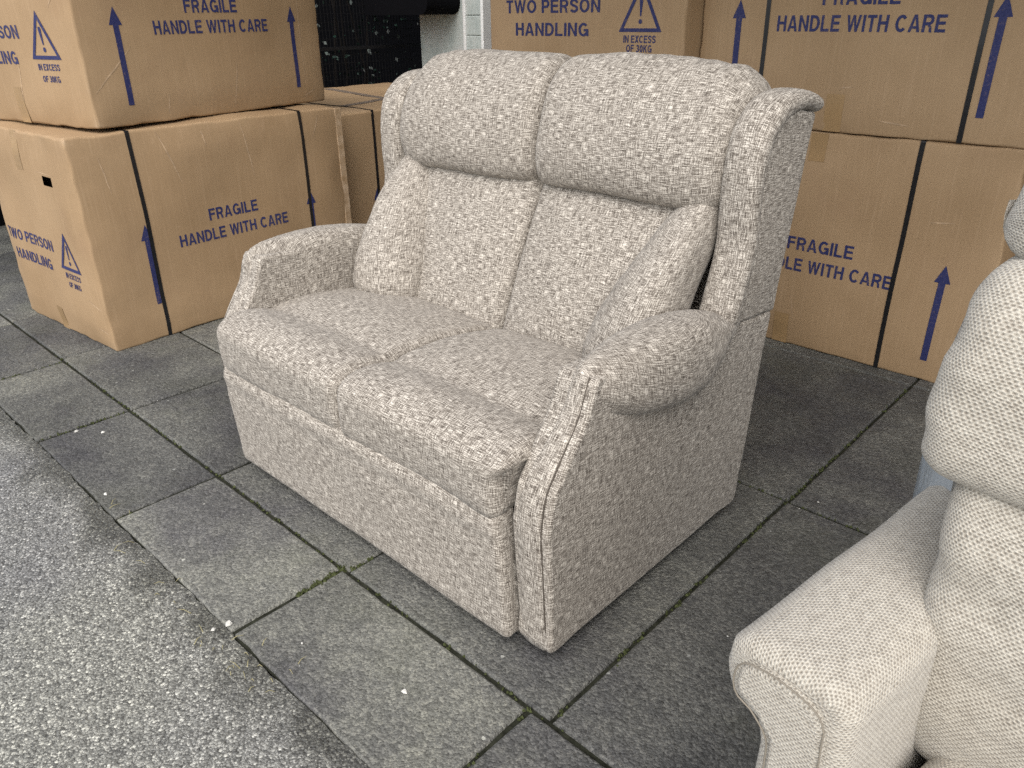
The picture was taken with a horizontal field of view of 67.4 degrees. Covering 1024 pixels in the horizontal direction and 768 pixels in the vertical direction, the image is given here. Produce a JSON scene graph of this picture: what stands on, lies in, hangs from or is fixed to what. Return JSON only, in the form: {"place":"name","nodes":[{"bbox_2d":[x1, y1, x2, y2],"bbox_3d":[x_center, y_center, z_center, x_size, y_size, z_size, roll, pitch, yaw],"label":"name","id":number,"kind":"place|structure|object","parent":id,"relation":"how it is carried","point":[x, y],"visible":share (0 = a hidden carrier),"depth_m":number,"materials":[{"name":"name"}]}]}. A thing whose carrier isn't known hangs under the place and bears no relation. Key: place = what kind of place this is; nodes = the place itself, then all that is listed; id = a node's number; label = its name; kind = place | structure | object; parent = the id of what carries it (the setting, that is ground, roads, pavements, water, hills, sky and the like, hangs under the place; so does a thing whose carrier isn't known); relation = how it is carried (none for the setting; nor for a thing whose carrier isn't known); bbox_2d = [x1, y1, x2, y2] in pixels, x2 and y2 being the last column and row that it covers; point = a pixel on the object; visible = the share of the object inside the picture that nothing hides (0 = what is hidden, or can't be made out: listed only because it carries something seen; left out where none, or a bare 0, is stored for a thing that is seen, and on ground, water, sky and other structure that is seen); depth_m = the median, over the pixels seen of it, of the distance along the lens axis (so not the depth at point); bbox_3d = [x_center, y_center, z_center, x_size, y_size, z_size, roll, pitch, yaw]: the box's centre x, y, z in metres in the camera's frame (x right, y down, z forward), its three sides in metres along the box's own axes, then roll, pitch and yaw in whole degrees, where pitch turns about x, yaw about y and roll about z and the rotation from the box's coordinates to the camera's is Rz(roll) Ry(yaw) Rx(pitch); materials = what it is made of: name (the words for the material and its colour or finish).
{"place":"outdoors","nodes":[
{"label":"outdoors","id":0,"kind":"place"},
{"bbox_2d":[0,408,368,767],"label":"road","id":1,"kind":"structure","parent":0,"point":[106,661],"depth_m":1.58,"materials":[{"name":"grey asphalt"}]},
{"bbox_2d":[110,501,305,691],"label":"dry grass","id":2,"kind":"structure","parent":1,"relation":"on","point":[202,631],"depth_m":1.61,"materials":[{"name":"brown plant"}]},
{"bbox_2d":[316,0,418,87],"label":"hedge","id":3,"kind":"object","parent":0,"point":[346,56],"visible":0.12,"depth_m":5.67,"materials":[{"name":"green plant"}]},
{"bbox_2d":[0,225,936,767],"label":"pavement","id":4,"kind":"structure","parent":0,"point":[662,695],"depth_m":1.84,"materials":[{"name":"stone"}]},
{"bbox_2d":[0,104,351,350],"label":"cardboard box","id":5,"kind":"object","parent":4,"relation":"on","point":[123,237],"visible":0.77,"depth_m":3.09,"materials":[{"name":"brown cardboard"}]},
{"bbox_2d":[0,0,324,129],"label":"cardboard box","id":6,"kind":"object","parent":5,"relation":"on","point":[98,64],"visible":1,"depth_m":2.92,"materials":[{"name":"brown cardboard"}]},
{"bbox_2d":[0,0,421,225],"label":"backing wall","id":7,"kind":"structure","parent":4,"relation":"on","point":[377,58],"depth_m":6.43,"materials":[{"name":"black"}]},
{"bbox_2d":[301,82,392,223],"bbox_3d":[-0.857,-1.363,4.694,1.332,0.768,1.409,22,34,38],"label":"cardboard box","id":8,"kind":"object","parent":4,"relation":"on","point":[360,106],"visible":0.05,"depth_m":3.90,"materials":[{"name":"brown cardboard"}]},
{"bbox_2d":[315,0,421,87],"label":"wire fence","id":9,"kind":"object","parent":4,"relation":"on","point":[368,46],"visible":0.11,"depth_m":5.25,"materials":[{"name":"black metal"}]},
{"bbox_2d":[4,329,818,693],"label":"litter","id":10,"kind":"object","parent":4,"relation":"on","point":[228,623],"visible":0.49,"depth_m":1.66,"materials":[{"name":"white paper"}]},
{"bbox_2d":[0,324,907,766],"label":"moss","id":11,"kind":"object","parent":4,"relation":"on","point":[344,570],"visible":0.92,"depth_m":1.84,"materials":[{"name":"green plant"}]},
{"bbox_2d":[419,0,490,67],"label":"shop building","id":12,"kind":"structure","parent":4,"relation":"on","point":[467,26],"depth_m":5.04,"materials":[{"name":"white paint"}]},
{"bbox_2d":[357,0,459,14],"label":"wall box","id":13,"kind":"object","parent":12,"relation":"attached to","point":[410,7],"visible":0.98,"depth_m":4.92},
{"bbox_2d":[216,49,822,652],"bbox_3d":[-0.086,-0.242,1.973,1.334,1.100,0.948,22,34,38],"label":"sofa","id":14,"kind":"object","parent":4,"relation":"on","point":[494,359],"visible":1,"depth_m":1.75,"materials":[{"name":"fabric"}]},
{"bbox_2d":[730,192,1023,767],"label":"armchair","id":15,"kind":"object","parent":4,"relation":"on","point":[896,640],"visible":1,"depth_m":0.78,"materials":[{"name":"fabric"}]},
{"bbox_2d":[912,379,952,499],"bbox_3d":[0.827,0.231,1.107,0.494,0.865,0.256,8,27,17],"label":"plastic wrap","id":16,"kind":"object","parent":15,"relation":"hanging from","point":[935,480],"visible":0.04,"depth_m":1.07,"materials":[{"name":"grey"}]},
{"bbox_2d":[766,130,1023,382],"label":"cardboard box","id":17,"kind":"object","parent":4,"relation":"on","point":[899,251],"visible":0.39,"depth_m":2.65,"materials":[{"name":"brown cardboard"}]},
{"bbox_2d":[700,0,1023,148],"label":"cardboard box","id":18,"kind":"object","parent":17,"relation":"on","point":[944,70],"visible":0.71,"depth_m":2.47,"materials":[{"name":"brown cardboard"}]},
{"bbox_2d":[490,0,704,57],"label":"cardboard box","id":19,"kind":"object","parent":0,"point":[572,28],"visible":0.28,"depth_m":3.04,"materials":[{"name":"brown cardboard"}]}
]}

